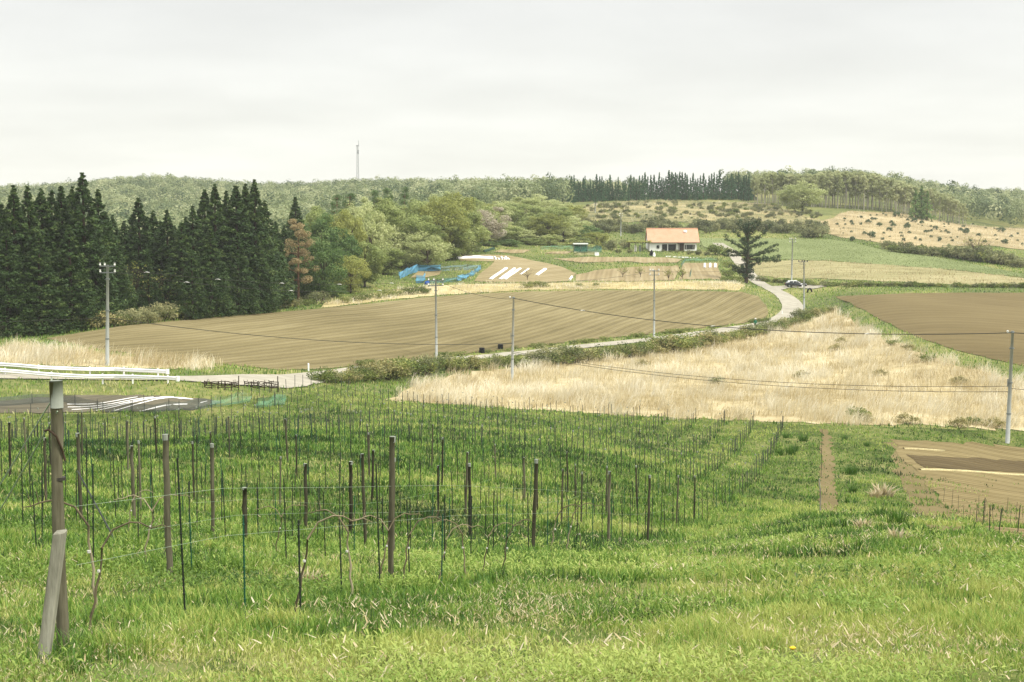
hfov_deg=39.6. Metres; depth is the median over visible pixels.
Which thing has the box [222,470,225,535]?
vine stake
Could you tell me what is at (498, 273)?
film strip
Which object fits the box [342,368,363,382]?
hedge bush
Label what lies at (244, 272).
cedar tree
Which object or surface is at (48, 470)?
vine stake
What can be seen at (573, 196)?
spruce tree
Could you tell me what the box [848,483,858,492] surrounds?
grass tuft
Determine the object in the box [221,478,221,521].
vine stake
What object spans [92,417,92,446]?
vine stake
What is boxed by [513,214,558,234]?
deciduous tree
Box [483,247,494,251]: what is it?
covered row
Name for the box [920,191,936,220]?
larch tree
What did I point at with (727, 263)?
bank bush
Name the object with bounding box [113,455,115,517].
vine stake
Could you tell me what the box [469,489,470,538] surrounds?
vine stake
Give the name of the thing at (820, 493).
thin post
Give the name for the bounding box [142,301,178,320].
scrub bush
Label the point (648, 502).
vineyard post
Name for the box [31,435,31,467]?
vine stake
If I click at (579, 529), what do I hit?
grape vine
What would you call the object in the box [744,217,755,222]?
thicket bush
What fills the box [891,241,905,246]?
thicket bush
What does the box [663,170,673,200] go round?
spruce tree
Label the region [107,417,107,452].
vine stake
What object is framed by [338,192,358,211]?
pine tree
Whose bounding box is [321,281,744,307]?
dry bank
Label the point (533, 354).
hedge bush
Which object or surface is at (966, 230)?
shrub
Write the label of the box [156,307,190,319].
scrub bush
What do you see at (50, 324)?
scrub bush
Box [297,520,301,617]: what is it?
vine stake
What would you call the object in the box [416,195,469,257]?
deciduous tree
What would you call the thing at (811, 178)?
birch tree
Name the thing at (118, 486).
vine stake
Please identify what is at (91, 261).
cedar tree
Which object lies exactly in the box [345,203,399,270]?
deciduous tree
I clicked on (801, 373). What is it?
meadow bush
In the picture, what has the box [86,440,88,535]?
vine stake
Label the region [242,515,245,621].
vine stake
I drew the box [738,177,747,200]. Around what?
spruce tree
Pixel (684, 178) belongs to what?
spruce tree
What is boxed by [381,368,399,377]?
hedge bush
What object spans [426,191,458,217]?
deciduous tree
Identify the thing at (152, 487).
vine stake
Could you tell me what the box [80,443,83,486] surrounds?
vine stake
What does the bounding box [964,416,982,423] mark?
meadow bush
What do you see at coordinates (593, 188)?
spruce tree
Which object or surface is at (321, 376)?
hedge bush
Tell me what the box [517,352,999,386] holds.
power line
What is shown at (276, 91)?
sky
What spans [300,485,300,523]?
vine stake
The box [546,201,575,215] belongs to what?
deciduous tree
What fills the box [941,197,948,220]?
birch tree
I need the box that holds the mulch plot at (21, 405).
[0,395,219,412]
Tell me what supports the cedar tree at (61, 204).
on the ground at (826, 211)
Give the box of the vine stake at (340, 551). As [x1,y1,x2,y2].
[339,511,341,588]
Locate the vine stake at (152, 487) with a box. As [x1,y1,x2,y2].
[150,458,153,521]
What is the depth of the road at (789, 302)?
249.42 m
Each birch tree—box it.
[750,174,759,193]
[753,178,761,203]
[758,177,764,192]
[761,174,771,203]
[764,176,771,204]
[768,172,777,202]
[773,176,784,204]
[776,172,788,205]
[784,173,793,204]
[795,175,803,198]
[806,174,820,206]
[811,175,819,206]
[819,174,828,206]
[822,176,831,207]
[825,170,833,205]
[825,173,834,207]
[828,180,836,206]
[829,174,839,206]
[833,173,845,208]
[835,175,847,207]
[839,171,852,207]
[846,173,854,208]
[847,181,860,208]
[849,175,859,208]
[853,172,863,208]
[857,171,867,208]
[858,175,869,209]
[862,176,876,209]
[868,173,878,209]
[870,175,879,209]
[876,176,883,209]
[876,178,888,210]
[882,177,892,211]
[888,178,895,211]
[891,183,902,211]
[892,180,903,211]
[897,185,906,213]
[899,184,910,212]
[903,184,912,213]
[908,186,914,210]
[926,188,934,206]
[929,191,937,217]
[931,192,940,215]
[935,195,943,219]
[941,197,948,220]
[945,197,954,221]
[951,199,960,222]
[955,203,963,216]
[960,204,965,219]
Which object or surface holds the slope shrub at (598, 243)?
on the ground at (826, 211)
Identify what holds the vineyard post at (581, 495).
on the ground at (826, 211)
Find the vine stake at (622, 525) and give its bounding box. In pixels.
[621,506,622,540]
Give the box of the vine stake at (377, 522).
[375,463,380,585]
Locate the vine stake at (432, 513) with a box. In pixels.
[432,482,433,542]
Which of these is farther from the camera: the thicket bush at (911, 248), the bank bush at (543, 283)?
the thicket bush at (911, 248)
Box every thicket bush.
[578,216,593,221]
[590,220,602,227]
[599,222,613,232]
[602,218,616,225]
[613,218,621,225]
[615,225,628,231]
[626,224,642,231]
[634,223,644,231]
[639,217,655,226]
[647,221,657,227]
[654,216,664,222]
[655,221,670,227]
[692,218,712,229]
[701,226,713,232]
[711,223,719,231]
[720,219,732,227]
[725,221,742,231]
[731,217,743,222]
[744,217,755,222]
[751,222,770,231]
[769,225,780,232]
[772,223,785,232]
[775,218,786,224]
[780,224,795,233]
[792,225,805,231]
[793,219,804,225]
[804,221,819,228]
[806,223,822,228]
[816,220,829,226]
[879,240,895,248]
[885,244,901,250]
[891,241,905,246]
[894,246,907,252]
[904,245,917,252]
[911,247,924,253]
[920,246,938,255]
[938,249,954,256]
[941,243,956,256]
[947,245,976,258]
[954,249,974,259]
[965,245,995,261]
[973,250,1001,262]
[981,249,1005,260]
[985,253,1006,264]
[991,253,1018,264]
[1007,257,1023,267]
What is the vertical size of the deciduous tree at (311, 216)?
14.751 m
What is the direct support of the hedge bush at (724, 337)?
on the ground at (826, 211)
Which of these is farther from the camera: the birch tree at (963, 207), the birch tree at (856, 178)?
the birch tree at (856, 178)
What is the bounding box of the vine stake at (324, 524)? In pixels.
[323,491,325,555]
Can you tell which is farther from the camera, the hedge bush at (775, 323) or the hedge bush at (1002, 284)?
the hedge bush at (1002, 284)
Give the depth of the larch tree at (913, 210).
533.26 m
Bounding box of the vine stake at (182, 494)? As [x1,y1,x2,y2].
[181,476,182,512]
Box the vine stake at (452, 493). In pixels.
[451,470,452,512]
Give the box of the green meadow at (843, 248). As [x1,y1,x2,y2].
[700,238,1023,276]
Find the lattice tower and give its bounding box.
[356,140,358,174]
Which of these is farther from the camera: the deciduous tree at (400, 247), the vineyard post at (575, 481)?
the deciduous tree at (400, 247)
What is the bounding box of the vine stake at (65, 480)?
[64,461,65,497]
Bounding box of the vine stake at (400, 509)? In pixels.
[399,484,400,526]
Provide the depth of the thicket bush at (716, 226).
433.13 m
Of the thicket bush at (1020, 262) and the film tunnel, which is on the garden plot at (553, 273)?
the film tunnel
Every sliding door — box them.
[662,244,666,250]
[668,244,675,250]
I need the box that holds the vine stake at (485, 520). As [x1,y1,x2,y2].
[485,495,486,536]
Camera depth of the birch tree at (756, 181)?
552.57 m
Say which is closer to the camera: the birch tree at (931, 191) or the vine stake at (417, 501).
the vine stake at (417, 501)
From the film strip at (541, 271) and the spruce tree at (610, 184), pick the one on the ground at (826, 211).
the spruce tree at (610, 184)
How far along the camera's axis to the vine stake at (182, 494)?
35.41 m
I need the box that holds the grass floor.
[0,384,1023,681]
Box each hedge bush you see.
[306,366,339,381]
[314,372,331,381]
[325,371,344,382]
[335,369,360,382]
[335,371,351,382]
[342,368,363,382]
[344,360,389,380]
[348,364,382,380]
[361,365,385,380]
[366,357,409,379]
[367,371,391,380]
[377,358,415,379]
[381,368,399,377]
[387,355,415,377]
[405,360,428,375]
[408,357,438,373]
[412,354,441,374]
[417,355,447,371]
[434,353,455,368]
[434,354,467,369]
[441,359,467,370]
[461,354,484,368]
[463,355,486,369]
[478,356,491,364]
[489,354,510,365]
[489,356,502,366]
[506,354,531,366]
[521,350,539,361]
[527,354,555,364]
[532,345,565,362]
[537,349,574,364]
[548,343,581,359]
[552,344,582,361]
[566,345,594,359]
[575,351,593,361]
[578,348,602,360]
[591,348,607,358]
[592,344,625,358]
[608,346,627,357]
[614,342,643,356]
[626,344,646,356]
[627,337,658,355]
[628,345,646,356]
[643,339,669,354]
[646,333,692,351]
[654,333,679,352]
[668,331,704,350]
[668,332,699,350]
[693,331,723,344]
[696,327,723,342]
[699,331,729,343]
[720,331,734,340]
[724,329,754,338]
[727,330,745,339]
[733,326,755,338]
[740,324,761,333]
[750,326,765,335]
[755,275,769,280]
[755,321,776,333]
[757,320,786,326]
[763,319,789,328]
[767,277,780,281]
[774,317,793,325]
[787,307,812,319]
[794,311,814,320]
[809,307,823,317]
[815,306,830,313]
[850,280,866,285]
[867,282,876,286]
[901,281,913,286]
[910,281,925,286]
[953,282,967,286]
[995,282,1008,287]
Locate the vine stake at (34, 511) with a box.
[31,475,36,546]
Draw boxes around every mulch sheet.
[72,397,167,409]
[79,396,153,406]
[96,396,181,410]
[117,397,191,409]
[147,403,186,409]
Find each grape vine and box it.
[23,488,97,607]
[88,511,171,630]
[115,488,189,560]
[128,486,153,530]
[255,501,307,551]
[294,507,372,611]
[310,501,353,592]
[353,507,420,581]
[403,509,442,578]
[432,513,465,575]
[438,520,481,579]
[481,519,524,575]
[502,513,534,571]
[550,500,583,552]
[563,515,580,546]
[565,499,605,550]
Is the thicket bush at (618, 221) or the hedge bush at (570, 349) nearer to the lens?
the hedge bush at (570, 349)
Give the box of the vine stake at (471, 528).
[470,496,471,555]
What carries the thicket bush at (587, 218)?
on the ground at (826, 211)
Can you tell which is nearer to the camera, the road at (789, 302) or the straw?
the straw
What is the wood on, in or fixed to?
on the ground at (826, 211)
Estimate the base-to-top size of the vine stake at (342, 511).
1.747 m
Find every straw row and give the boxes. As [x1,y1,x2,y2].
[903,447,944,450]
[918,468,1023,475]
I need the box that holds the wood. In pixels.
[0,165,1023,244]
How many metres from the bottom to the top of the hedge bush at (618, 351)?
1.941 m
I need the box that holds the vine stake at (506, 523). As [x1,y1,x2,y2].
[506,502,506,550]
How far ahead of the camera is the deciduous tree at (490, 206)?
416.46 m
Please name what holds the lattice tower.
on the ground at (826, 211)
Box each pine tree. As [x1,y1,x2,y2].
[282,218,319,301]
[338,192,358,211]
[368,189,378,211]
[382,187,395,203]
[398,187,411,209]
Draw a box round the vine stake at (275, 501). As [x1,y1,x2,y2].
[274,479,275,521]
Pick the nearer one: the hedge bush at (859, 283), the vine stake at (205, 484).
the vine stake at (205, 484)
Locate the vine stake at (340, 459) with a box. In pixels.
[340,442,340,478]
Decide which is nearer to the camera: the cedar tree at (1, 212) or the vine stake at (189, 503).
the vine stake at (189, 503)
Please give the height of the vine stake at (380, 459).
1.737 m
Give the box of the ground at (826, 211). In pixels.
[0,191,1023,681]
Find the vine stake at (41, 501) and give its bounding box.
[41,470,42,533]
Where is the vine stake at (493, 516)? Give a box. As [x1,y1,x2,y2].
[493,491,494,546]
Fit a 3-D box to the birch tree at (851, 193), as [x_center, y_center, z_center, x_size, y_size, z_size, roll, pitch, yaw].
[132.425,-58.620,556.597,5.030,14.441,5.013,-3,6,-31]
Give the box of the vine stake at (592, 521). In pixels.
[592,501,593,539]
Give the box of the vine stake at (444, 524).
[444,494,445,560]
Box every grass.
[319,199,1023,304]
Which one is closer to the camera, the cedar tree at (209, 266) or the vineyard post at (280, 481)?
the vineyard post at (280, 481)
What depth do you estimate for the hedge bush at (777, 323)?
230.25 m
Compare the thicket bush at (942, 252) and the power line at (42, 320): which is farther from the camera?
the thicket bush at (942, 252)
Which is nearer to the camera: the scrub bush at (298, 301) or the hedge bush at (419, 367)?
the hedge bush at (419, 367)
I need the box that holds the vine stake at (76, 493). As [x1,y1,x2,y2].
[76,469,76,523]
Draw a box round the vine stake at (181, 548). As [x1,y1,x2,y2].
[176,458,185,611]
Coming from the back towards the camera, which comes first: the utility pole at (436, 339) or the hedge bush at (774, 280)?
the hedge bush at (774, 280)
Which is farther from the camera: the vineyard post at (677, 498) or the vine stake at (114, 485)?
the vineyard post at (677, 498)
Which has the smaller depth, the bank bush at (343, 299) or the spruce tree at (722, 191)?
the bank bush at (343, 299)
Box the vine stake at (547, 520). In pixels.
[547,499,548,544]
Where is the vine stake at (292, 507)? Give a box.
[292,481,292,534]
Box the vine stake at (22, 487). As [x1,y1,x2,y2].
[21,451,23,524]
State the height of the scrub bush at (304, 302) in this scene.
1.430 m
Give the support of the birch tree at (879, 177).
on the ground at (826, 211)
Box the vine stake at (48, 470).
[48,456,48,485]
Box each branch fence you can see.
[202,376,238,391]
[244,376,277,391]
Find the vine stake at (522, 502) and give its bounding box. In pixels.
[522,477,523,529]
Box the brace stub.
[37,529,66,667]
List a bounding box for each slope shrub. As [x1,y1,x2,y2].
[593,240,605,247]
[601,239,617,249]
[618,240,631,247]
[706,243,731,254]
[795,211,803,215]
[795,227,815,237]
[805,226,830,236]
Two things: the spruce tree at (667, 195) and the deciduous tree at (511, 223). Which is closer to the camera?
the deciduous tree at (511, 223)
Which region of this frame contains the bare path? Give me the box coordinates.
[884,442,963,531]
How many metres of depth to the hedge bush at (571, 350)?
185.18 m
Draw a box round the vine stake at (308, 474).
[308,457,309,495]
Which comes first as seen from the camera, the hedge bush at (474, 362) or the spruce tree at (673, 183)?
the hedge bush at (474, 362)
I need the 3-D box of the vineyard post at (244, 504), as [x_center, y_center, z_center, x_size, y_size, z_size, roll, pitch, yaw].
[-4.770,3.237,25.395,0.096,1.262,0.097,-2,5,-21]
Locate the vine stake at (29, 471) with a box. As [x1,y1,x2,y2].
[28,445,30,496]
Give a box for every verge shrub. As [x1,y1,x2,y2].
[452,351,468,355]
[528,342,544,347]
[665,328,676,332]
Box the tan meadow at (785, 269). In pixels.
[750,260,1023,284]
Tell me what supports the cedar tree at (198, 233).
on the ground at (826, 211)
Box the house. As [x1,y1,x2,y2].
[645,228,699,250]
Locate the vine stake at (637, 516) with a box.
[637,498,637,538]
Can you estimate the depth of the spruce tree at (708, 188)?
596.03 m
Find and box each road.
[0,370,330,387]
[315,243,802,383]
[765,285,829,289]
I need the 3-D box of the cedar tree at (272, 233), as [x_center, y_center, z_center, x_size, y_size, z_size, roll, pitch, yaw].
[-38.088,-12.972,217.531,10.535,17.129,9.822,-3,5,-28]
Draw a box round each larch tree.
[908,190,924,217]
[914,185,931,218]
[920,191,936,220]
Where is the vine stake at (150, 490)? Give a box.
[149,472,151,508]
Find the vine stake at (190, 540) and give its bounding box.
[189,514,192,568]
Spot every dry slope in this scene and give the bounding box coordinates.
[582,201,823,223]
[821,210,1023,249]
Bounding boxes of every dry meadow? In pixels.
[2,349,192,368]
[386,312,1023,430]
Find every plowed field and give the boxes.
[45,290,767,369]
[835,292,1023,365]
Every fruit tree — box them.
[618,267,629,276]
[635,265,642,276]
[677,267,687,278]
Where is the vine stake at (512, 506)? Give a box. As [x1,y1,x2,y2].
[512,481,513,526]
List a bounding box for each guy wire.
[0,403,50,484]
[0,411,57,510]
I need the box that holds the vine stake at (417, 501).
[416,481,417,520]
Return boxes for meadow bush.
[635,359,650,365]
[792,370,810,377]
[828,343,844,350]
[834,336,846,341]
[845,406,871,417]
[858,412,873,422]
[873,369,888,375]
[885,339,901,344]
[891,412,920,422]
[900,344,916,349]
[915,353,934,361]
[945,417,971,427]
[948,375,970,383]
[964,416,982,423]
[982,417,1005,426]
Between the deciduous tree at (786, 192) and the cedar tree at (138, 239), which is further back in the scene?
the deciduous tree at (786, 192)
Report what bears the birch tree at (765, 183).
on the dry slope at (639, 209)
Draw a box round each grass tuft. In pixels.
[294,566,328,583]
[772,445,784,455]
[780,432,790,437]
[785,444,798,454]
[798,432,809,441]
[842,463,857,474]
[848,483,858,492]
[850,517,872,528]
[868,489,883,497]
[868,500,889,516]
[871,481,901,496]
[879,502,915,526]
[886,525,912,539]
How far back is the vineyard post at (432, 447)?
56.39 m
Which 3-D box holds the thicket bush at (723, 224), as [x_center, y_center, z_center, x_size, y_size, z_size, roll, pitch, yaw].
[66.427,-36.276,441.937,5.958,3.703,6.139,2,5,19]
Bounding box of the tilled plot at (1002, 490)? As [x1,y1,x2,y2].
[890,439,1023,535]
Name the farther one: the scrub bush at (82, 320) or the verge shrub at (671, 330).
the verge shrub at (671, 330)
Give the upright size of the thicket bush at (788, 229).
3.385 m
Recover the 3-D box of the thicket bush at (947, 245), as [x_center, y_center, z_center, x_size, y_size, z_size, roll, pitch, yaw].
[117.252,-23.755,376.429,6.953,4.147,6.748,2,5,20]
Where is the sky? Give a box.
[0,0,1023,193]
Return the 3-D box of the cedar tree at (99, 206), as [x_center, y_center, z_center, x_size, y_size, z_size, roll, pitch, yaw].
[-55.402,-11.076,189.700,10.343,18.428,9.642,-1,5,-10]
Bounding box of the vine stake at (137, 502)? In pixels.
[137,465,138,538]
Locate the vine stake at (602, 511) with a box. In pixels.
[602,491,602,530]
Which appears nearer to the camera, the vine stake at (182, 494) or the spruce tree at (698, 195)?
the vine stake at (182, 494)
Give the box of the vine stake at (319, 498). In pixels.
[319,479,319,518]
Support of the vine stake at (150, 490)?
on the ground at (826, 211)
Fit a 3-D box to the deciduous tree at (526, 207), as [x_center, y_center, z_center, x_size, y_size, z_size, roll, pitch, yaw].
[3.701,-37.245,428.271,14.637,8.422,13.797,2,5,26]
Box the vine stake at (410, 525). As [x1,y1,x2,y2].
[409,498,410,547]
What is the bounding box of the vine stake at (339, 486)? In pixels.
[339,463,339,510]
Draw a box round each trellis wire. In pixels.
[75,485,654,506]
[78,506,670,564]
[149,495,580,529]
[198,482,480,504]
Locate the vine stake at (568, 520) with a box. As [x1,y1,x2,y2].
[567,499,568,542]
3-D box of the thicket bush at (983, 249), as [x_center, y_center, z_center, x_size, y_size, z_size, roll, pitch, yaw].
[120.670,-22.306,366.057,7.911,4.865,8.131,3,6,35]
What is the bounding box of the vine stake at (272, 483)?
[272,466,273,505]
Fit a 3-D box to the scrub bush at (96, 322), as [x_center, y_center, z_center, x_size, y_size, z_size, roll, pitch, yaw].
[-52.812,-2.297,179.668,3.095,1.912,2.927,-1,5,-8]
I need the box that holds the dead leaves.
[219,512,1023,681]
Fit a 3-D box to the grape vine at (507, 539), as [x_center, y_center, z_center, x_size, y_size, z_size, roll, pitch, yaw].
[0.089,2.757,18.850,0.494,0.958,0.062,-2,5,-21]
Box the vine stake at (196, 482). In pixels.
[196,435,197,528]
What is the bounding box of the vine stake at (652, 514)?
[651,497,652,535]
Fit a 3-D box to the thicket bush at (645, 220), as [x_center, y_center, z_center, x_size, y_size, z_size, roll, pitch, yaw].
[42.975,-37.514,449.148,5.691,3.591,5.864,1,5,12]
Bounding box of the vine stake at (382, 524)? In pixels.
[381,498,383,549]
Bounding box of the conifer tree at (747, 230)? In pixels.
[717,217,780,283]
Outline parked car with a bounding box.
[784,280,806,286]
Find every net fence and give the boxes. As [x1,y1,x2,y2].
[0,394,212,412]
[399,264,440,278]
[416,271,425,282]
[427,277,457,283]
[456,265,480,280]
[574,251,594,254]
[588,245,601,252]
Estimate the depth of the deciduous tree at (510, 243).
363.80 m
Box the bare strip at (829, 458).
[818,429,839,510]
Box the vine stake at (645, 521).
[645,505,645,537]
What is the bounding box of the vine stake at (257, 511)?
[257,488,258,534]
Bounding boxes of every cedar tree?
[0,185,53,336]
[0,203,19,272]
[0,226,40,338]
[3,186,67,317]
[3,231,74,335]
[22,188,79,313]
[40,224,105,332]
[44,190,64,238]
[45,185,81,309]
[56,172,127,324]
[63,186,94,273]
[75,240,123,324]
[80,189,135,317]
[98,222,140,308]
[106,214,142,308]
[109,249,138,319]
[110,215,130,271]
[117,221,147,305]
[121,198,164,308]
[135,254,164,317]
[136,210,175,288]
[145,210,184,307]
[154,222,209,317]
[167,206,219,315]
[174,250,211,319]
[180,217,190,238]
[186,189,219,263]
[186,224,237,317]
[196,184,246,312]
[207,186,279,313]
[215,232,262,315]
[217,190,234,258]
[231,183,271,272]
[239,179,283,312]
[244,238,282,312]
[260,200,298,307]
[271,221,296,296]
[281,225,304,296]
[282,197,312,269]
[286,232,301,283]
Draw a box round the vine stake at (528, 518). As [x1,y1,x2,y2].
[527,493,528,546]
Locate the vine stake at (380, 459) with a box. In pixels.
[379,439,380,478]
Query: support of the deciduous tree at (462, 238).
on the ground at (826, 211)
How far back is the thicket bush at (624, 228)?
430.28 m
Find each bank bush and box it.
[338,296,352,301]
[349,294,364,300]
[357,292,373,299]
[370,292,386,297]
[379,289,396,296]
[392,288,404,295]
[401,286,417,294]
[409,285,427,292]
[520,282,533,287]
[529,280,542,286]
[538,282,549,286]
[720,269,737,276]
[721,260,733,267]
[726,275,741,281]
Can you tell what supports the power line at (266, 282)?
attached to the utility pole at (107, 310)
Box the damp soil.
[906,454,1023,471]
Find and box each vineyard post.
[8,422,10,476]
[23,417,26,452]
[43,438,46,499]
[44,380,68,649]
[48,422,50,464]
[75,433,82,517]
[81,410,82,453]
[126,421,128,469]
[130,445,135,520]
[137,441,141,509]
[154,416,156,453]
[162,434,172,577]
[191,441,194,499]
[210,443,214,534]
[228,416,229,438]
[242,487,247,538]
[279,456,281,504]
[284,419,288,460]
[295,435,297,477]
[303,463,307,527]
[348,461,352,533]
[360,453,366,545]
[366,424,367,452]
[367,432,369,475]
[371,450,374,500]
[388,436,395,579]
[393,458,395,554]
[431,424,433,466]
[437,465,438,516]
[441,437,443,484]
[464,452,468,513]
[468,463,470,536]
[494,444,495,477]
[523,457,525,500]
[531,459,538,548]
[561,469,563,520]
[566,452,568,490]
[575,464,576,499]
[580,472,582,522]
[605,466,607,514]
[607,471,610,543]
[635,465,637,504]
[646,475,650,539]
[676,475,678,525]
[694,475,695,518]
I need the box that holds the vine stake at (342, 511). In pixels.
[342,477,343,538]
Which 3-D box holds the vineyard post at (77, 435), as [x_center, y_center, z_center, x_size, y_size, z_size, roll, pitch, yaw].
[-8.075,2.765,26.574,0.125,2.113,0.079,-8,9,-59]
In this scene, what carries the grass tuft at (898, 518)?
on the grass floor
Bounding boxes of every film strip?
[489,267,507,279]
[499,268,515,278]
[503,268,521,278]
[535,268,546,274]
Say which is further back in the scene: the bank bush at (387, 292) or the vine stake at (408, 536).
the bank bush at (387, 292)
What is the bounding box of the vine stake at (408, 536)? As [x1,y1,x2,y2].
[406,500,409,571]
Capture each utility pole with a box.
[99,263,115,365]
[428,278,443,356]
[509,296,514,380]
[649,269,658,336]
[789,238,795,286]
[798,260,807,308]
[1005,330,1013,443]
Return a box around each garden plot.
[410,270,440,277]
[460,255,575,281]
[494,249,528,252]
[547,251,570,253]
[553,257,680,262]
[576,265,679,280]
[679,263,720,278]
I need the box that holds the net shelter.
[573,243,587,251]
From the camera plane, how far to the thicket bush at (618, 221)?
447.51 m
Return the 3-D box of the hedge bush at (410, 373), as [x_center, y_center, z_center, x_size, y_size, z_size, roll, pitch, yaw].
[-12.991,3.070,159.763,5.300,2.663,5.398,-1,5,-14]
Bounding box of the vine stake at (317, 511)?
[317,489,318,533]
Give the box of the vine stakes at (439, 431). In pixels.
[0,379,783,491]
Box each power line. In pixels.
[6,317,105,321]
[109,267,422,284]
[111,318,511,344]
[117,272,438,291]
[440,271,653,283]
[513,353,1007,391]
[514,298,999,334]
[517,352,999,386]
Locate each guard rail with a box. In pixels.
[0,363,168,375]
[0,368,179,383]
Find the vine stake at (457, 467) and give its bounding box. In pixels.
[457,452,457,482]
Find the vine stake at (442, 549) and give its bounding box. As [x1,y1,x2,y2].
[441,514,443,582]
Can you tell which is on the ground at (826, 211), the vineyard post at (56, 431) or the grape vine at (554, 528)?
the vineyard post at (56, 431)
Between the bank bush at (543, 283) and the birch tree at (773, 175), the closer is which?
the bank bush at (543, 283)
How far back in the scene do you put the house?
383.61 m
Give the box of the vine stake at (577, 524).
[576,501,578,543]
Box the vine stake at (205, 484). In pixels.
[204,464,205,510]
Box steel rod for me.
[77,470,113,537]
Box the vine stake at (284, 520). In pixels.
[283,479,286,557]
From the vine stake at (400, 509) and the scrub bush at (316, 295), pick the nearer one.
the vine stake at (400, 509)
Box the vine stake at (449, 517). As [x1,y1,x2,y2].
[449,498,449,538]
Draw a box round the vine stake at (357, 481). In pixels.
[357,464,358,504]
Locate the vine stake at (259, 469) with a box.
[258,447,259,487]
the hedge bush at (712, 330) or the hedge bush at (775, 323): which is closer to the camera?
the hedge bush at (712, 330)
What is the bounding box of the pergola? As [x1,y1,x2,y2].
[626,240,651,251]
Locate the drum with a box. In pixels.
[479,347,484,352]
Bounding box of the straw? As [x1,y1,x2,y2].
[0,452,1023,681]
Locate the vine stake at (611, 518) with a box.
[611,496,611,541]
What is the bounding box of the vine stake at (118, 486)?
[118,467,118,505]
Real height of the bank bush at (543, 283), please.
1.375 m
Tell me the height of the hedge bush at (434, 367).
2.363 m
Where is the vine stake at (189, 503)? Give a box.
[188,482,189,534]
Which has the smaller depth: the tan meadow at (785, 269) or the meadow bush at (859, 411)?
the meadow bush at (859, 411)
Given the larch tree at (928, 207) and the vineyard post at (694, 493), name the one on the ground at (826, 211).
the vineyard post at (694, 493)
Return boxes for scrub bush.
[18,317,37,334]
[36,319,64,331]
[66,317,87,332]
[71,314,97,329]
[85,316,105,328]
[86,310,125,327]
[104,313,132,325]
[112,308,144,324]
[120,306,158,323]
[138,312,162,322]
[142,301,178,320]
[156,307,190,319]
[167,301,196,318]
[214,302,235,312]
[277,298,290,308]
[280,299,298,307]
[291,298,302,305]
[300,298,315,305]
[304,290,331,303]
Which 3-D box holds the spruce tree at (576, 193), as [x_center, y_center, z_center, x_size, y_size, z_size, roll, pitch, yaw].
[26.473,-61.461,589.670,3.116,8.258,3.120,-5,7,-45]
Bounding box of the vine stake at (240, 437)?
[240,421,240,454]
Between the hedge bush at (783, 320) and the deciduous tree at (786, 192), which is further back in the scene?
the deciduous tree at (786, 192)
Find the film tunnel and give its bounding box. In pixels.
[456,255,492,258]
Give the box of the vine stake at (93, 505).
[92,464,93,559]
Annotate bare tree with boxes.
[125,261,167,296]
[151,269,179,307]
[961,235,995,249]
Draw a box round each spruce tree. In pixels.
[566,177,576,201]
[570,188,575,202]
[574,183,579,201]
[576,181,582,201]
[579,178,588,201]
[587,179,592,201]
[590,181,595,200]
[593,189,598,202]
[594,174,598,196]
[597,176,600,200]
[598,176,604,201]
[604,180,610,200]
[604,183,607,200]
[606,175,612,200]
[610,183,614,200]
[612,181,618,200]
[616,177,620,200]
[620,181,623,200]
[622,180,626,200]
[626,175,635,199]
[626,184,630,200]
[631,177,635,199]
[632,180,640,200]
[637,176,642,199]
[639,173,648,200]
[644,176,649,197]
[648,175,654,199]
[650,175,655,197]
[653,181,659,199]
[658,172,660,196]
[658,177,664,198]
[659,178,665,198]
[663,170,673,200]
[670,174,677,200]
[671,172,679,199]
[677,172,681,193]
[678,172,686,199]
[681,173,689,197]
[683,175,690,199]
[689,173,695,199]
[694,179,702,200]
[698,175,702,193]
[700,173,707,199]
[706,176,712,198]
[707,174,714,198]
[710,172,717,198]
[716,170,723,199]
[720,178,726,199]
[726,178,732,199]
[728,173,735,199]
[735,171,740,198]
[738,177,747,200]
[745,174,753,200]
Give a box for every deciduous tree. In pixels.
[292,266,320,298]
[295,239,348,299]
[296,210,343,279]
[297,205,340,263]
[320,208,367,277]
[321,227,362,286]
[326,283,348,296]
[328,194,341,217]
[329,255,371,293]
[333,196,374,243]
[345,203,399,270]
[346,241,389,287]
[360,197,396,241]
[363,245,406,274]
[365,198,420,265]
[386,224,424,267]
[387,198,433,230]
[393,213,444,264]
[400,230,454,264]
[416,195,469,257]
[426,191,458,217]
[429,225,474,259]
[435,191,482,235]
[438,208,491,255]
[466,197,499,224]
[467,226,492,250]
[471,201,500,218]
[477,206,510,240]
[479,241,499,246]
[484,201,515,224]
[485,216,512,231]
[490,225,524,241]
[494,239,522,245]
[498,197,546,217]
[500,203,528,221]
[500,203,546,225]
[504,228,539,239]
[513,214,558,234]
[519,237,543,244]
[522,194,560,214]
[525,213,571,239]
[538,206,573,220]
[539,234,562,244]
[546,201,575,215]
[549,224,581,240]
[559,216,595,236]
[561,205,588,218]
[565,237,593,244]
[575,225,603,238]
[583,232,609,243]
[773,180,827,212]
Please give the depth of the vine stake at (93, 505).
18.38 m
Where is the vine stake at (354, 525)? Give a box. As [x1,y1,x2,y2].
[353,495,354,555]
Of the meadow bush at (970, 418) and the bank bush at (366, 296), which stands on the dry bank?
the bank bush at (366, 296)
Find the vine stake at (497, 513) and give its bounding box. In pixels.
[497,492,497,533]
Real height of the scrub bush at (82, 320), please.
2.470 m
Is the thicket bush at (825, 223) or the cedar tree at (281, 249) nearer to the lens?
the cedar tree at (281, 249)
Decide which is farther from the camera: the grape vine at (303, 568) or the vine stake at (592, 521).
the vine stake at (592, 521)
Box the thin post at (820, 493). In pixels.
[818,478,820,510]

